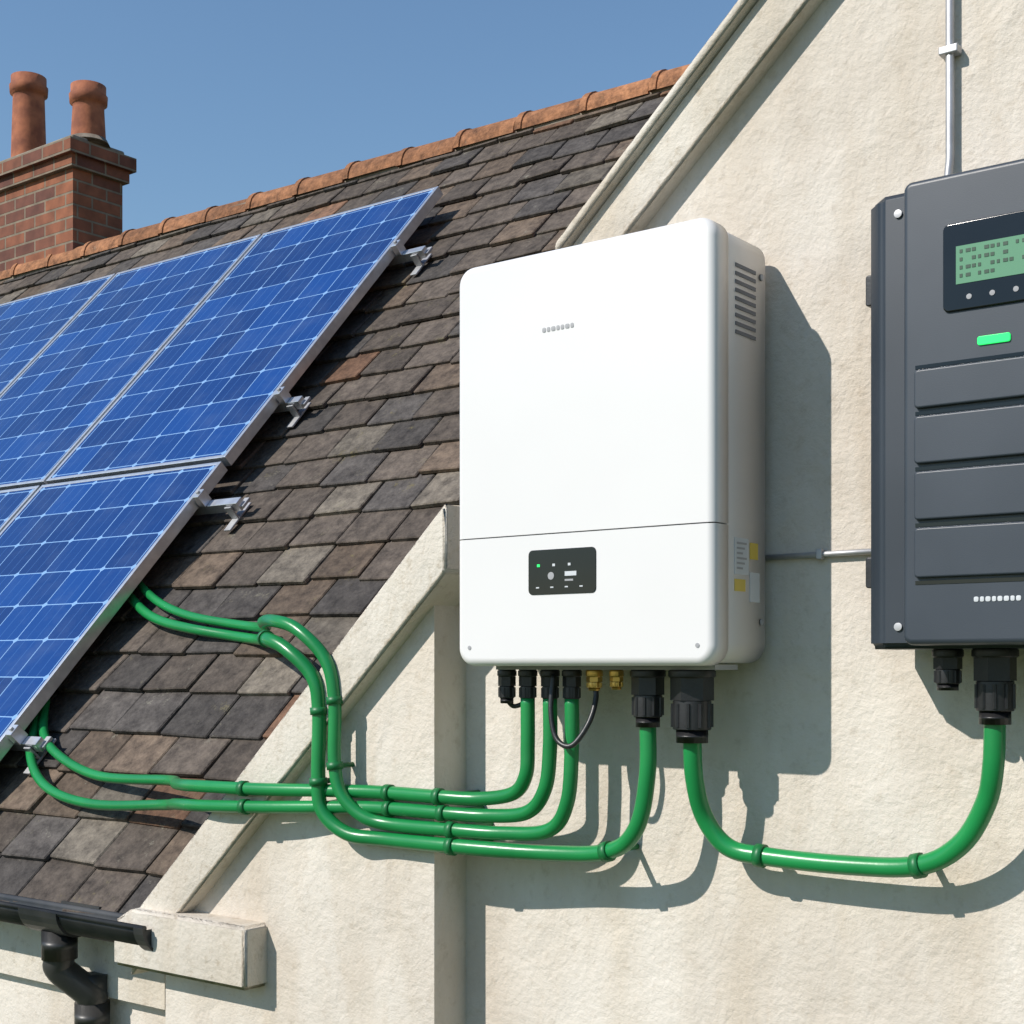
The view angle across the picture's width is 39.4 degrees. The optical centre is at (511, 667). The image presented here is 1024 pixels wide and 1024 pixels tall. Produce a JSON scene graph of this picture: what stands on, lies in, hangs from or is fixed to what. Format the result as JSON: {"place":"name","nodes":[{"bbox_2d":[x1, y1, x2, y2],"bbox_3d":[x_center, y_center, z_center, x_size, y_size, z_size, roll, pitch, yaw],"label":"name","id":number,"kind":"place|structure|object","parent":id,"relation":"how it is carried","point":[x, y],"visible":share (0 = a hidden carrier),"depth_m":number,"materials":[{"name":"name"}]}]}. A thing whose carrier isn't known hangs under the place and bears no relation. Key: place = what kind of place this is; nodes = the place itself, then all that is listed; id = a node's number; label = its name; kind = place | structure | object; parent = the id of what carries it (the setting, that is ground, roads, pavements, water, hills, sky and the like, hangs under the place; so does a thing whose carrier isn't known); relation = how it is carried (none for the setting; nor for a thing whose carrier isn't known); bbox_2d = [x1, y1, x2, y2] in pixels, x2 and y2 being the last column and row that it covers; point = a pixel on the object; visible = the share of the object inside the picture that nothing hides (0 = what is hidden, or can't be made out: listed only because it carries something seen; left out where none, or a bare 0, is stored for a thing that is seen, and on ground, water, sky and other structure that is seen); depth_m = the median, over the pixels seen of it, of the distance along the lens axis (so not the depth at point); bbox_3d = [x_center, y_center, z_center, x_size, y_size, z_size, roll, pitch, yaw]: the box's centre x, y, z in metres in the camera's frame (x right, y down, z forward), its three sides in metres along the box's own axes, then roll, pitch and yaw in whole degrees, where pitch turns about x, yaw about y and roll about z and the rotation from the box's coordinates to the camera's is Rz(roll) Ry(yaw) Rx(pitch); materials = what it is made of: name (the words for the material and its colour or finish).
{"place":"outdoors","nodes":[
{"label":"outdoors","id":0,"kind":"place"},
{"bbox_2d":[166,605,465,1023],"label":"gable pier","id":1,"kind":"structure","parent":0,"point":[362,934],"depth_m":2.64,"materials":[{"name":"beige paint"}]},
{"bbox_2d":[0,0,737,232],"label":"sky","id":2,"kind":"structure","parent":0,"point":[215,102],"materials":[{"name":"blue"}]},
{"label":"ground","id":3,"kind":"structure","parent":0,"visible":0},
{"bbox_2d":[0,973,165,1023],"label":"wall","id":4,"kind":"structure","parent":3,"relation":"on","point":[25,1001],"depth_m":3.40,"materials":[{"name":"beige paint"}]},
{"bbox_2d":[114,907,266,990],"bbox_3d":[-0.618,0.562,2.961,0.410,0.125,0.200,0,0,38],"label":"kneeler","id":5,"kind":"object","parent":4,"relation":"on","point":[225,951],"visible":0.54,"depth_m":2.84,"materials":[{"name":"beige stone"}]},
{"bbox_2d":[0,90,669,920],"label":"roof tiles","id":6,"kind":"object","parent":4,"relation":"on","point":[348,484],"visible":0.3,"depth_m":4.03,"materials":[{"name":"tile"}]},
{"bbox_2d":[0,921,165,1009],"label":"fascia","id":7,"kind":"structure","parent":6,"relation":"attached to","point":[20,950],"depth_m":3.25,"materials":[{"name":"beige paint"}]},
{"bbox_2d":[0,893,152,1023],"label":"roof gutter","id":8,"kind":"object","parent":7,"relation":"attached to","point":[63,970],"visible":0.96,"depth_m":3.15,"materials":[{"name":"black plastic"}]},
{"bbox_2d":[5,240,432,774],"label":"panel mounting rails","id":9,"kind":"object","parent":6,"relation":"attached to","point":[19,737],"visible":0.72,"depth_m":4.23,"materials":[{"name":"metal"}]},
{"bbox_2d":[0,485,39,531],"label":"solar panel","id":10,"kind":"object","parent":9,"relation":"attached to","point":[13,502],"visible":0.56,"depth_m":4.89,"materials":[{"name":"glass"}]},
{"bbox_2d":[0,274,115,395],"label":"solar panel","id":11,"kind":"object","parent":9,"relation":"attached to","point":[32,327],"visible":0.74,"depth_m":6.25,"materials":[{"name":"glass"}]},
{"bbox_2d":[0,462,227,760],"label":"solar panel","id":12,"kind":"object","parent":9,"relation":"attached to","point":[79,559],"visible":1,"depth_m":4.25,"materials":[{"name":"glass"}]},
{"bbox_2d":[0,234,261,490],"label":"solar panel","id":13,"kind":"object","parent":9,"relation":"attached to","point":[69,386],"visible":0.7,"depth_m":5.56,"materials":[{"name":"glass"}]},
{"bbox_2d":[46,186,442,483],"bbox_3d":[-0.921,-1.171,5.015,0.915,1.475,0.038,0,-43,38],"label":"solar panel","id":14,"kind":"object","parent":9,"relation":"attached to","point":[262,324],"visible":0.86,"depth_m":4.93,"materials":[{"name":"glass"}]},
{"bbox_2d":[0,84,674,281],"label":"ridge mortar","id":15,"kind":"object","parent":6,"relation":"on","point":[565,118],"visible":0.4,"depth_m":5.77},
{"bbox_2d":[0,64,689,278],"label":"ridge tiles","id":16,"kind":"object","parent":15,"relation":"on","point":[662,78],"visible":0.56,"depth_m":5.86,"materials":[{"name":"orange tile"}]},
{"bbox_3d":[-1.119,-0.698,6.418,9.200,2.675,4.730,0,0,38],"label":"roof deck","id":17,"kind":"object","parent":4,"relation":"on","visible":0},
{"bbox_2d":[0,71,136,270],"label":"brick chimney","id":18,"kind":"object","parent":17,"relation":"on","point":[61,195],"visible":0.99,"depth_m":7.28,"materials":[{"name":"brick"}]},
{"bbox_2d":[466,0,1023,1023],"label":"gable wall","id":19,"kind":"structure","parent":3,"relation":"on","point":[834,730],"depth_m":2.20,"materials":[{"name":"beige paint"}]},
{"bbox_2d":[38,698,534,805],"bbox_3d":[-0.693,0.165,3.104,0.260,0.230,2.049,0,0,-42],"label":"green conduit","id":20,"kind":"object","parent":19,"relation":"attached to","point":[518,789],"visible":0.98,"depth_m":2.61,"materials":[{"name":"green plastic"}]},
{"bbox_2d":[26,699,557,822],"bbox_3d":[-0.675,0.195,3.071,0.253,0.290,2.070,0,0,-43],"label":"green conduit","id":21,"kind":"object","parent":19,"relation":"attached to","point":[535,806],"visible":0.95,"depth_m":2.61,"materials":[{"name":"green plastic"}]},
{"bbox_2d":[131,504,460,974],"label":"verge","id":22,"kind":"structure","parent":19,"relation":"attached to","point":[422,581],"depth_m":2.63,"materials":[{"name":"beige paint"}]},
{"bbox_2d":[136,581,578,840],"bbox_3d":[-0.603,-0.013,3.275,0.308,0.620,2.354,0,0,-30],"label":"green conduit","id":23,"kind":"object","parent":19,"relation":"attached to","point":[555,825],"visible":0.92,"depth_m":2.59,"materials":[{"name":"green plastic"}]},
{"bbox_2d":[127,593,656,862],"bbox_3d":[-0.569,0.020,3.201,0.384,0.614,2.487,0,0,-34],"label":"green conduit","id":24,"kind":"object","parent":19,"relation":"attached to","point":[627,840],"visible":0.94,"depth_m":2.54,"materials":[{"name":"green plastic"}]},
{"bbox_2d":[460,218,764,748],"bbox_3d":[0.159,-0.266,2.301,0.487,0.793,0.196,0,0,38],"label":"white solar inverter","id":25,"kind":"object","parent":19,"relation":"attached to","point":[612,454],"visible":0.99,"depth_m":2.19,"materials":[{"name":"metal"}]},
{"bbox_2d":[528,547,595,594],"bbox_3d":[0.079,-0.151,2.244,0.130,0.071,0.007,0,0,38],"label":"display window","id":26,"kind":"structure","parent":25,"relation":"in","point":[582,560],"depth_m":2.24,"materials":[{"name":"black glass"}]},
{"bbox_2d":[573,0,823,245],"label":"verge","id":27,"kind":"structure","parent":19,"relation":"attached to","point":[766,32],"depth_m":2.28,"materials":[{"name":"beige paint"}]},
{"bbox_2d":[555,0,758,249],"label":"verge drip","id":28,"kind":"object","parent":27,"relation":"attached to","point":[714,45],"visible":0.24,"depth_m":2.31},
{"bbox_2d":[765,548,870,560],"bbox_3d":[0.490,-0.173,2.162,0.260,0.016,0.014,0,0,38],"label":"wall conduit","id":29,"kind":"object","parent":19,"relation":"attached to","point":[820,554],"depth_m":2.17,"materials":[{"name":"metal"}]},
{"bbox_2d":[683,725,1005,878],"bbox_3d":[0.488,0.183,2.094,0.494,0.246,0.123,0,0,38],"label":"green conduit","id":30,"kind":"object","parent":19,"relation":"attached to","point":[961,842],"visible":0.98,"depth_m":2.07,"materials":[{"name":"green plastic"}]},
{"bbox_2d":[866,159,1023,724],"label":"dark solar inverter","id":31,"kind":"object","parent":19,"relation":"attached to","point":[945,304],"visible":1,"depth_m":1.86,"materials":[{"name":"metal"}]},
{"bbox_2d":[939,0,961,175],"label":"wall conduit","id":32,"kind":"object","parent":19,"relation":"attached to","point":[950,50],"depth_m":2.04,"materials":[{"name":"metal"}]}
]}

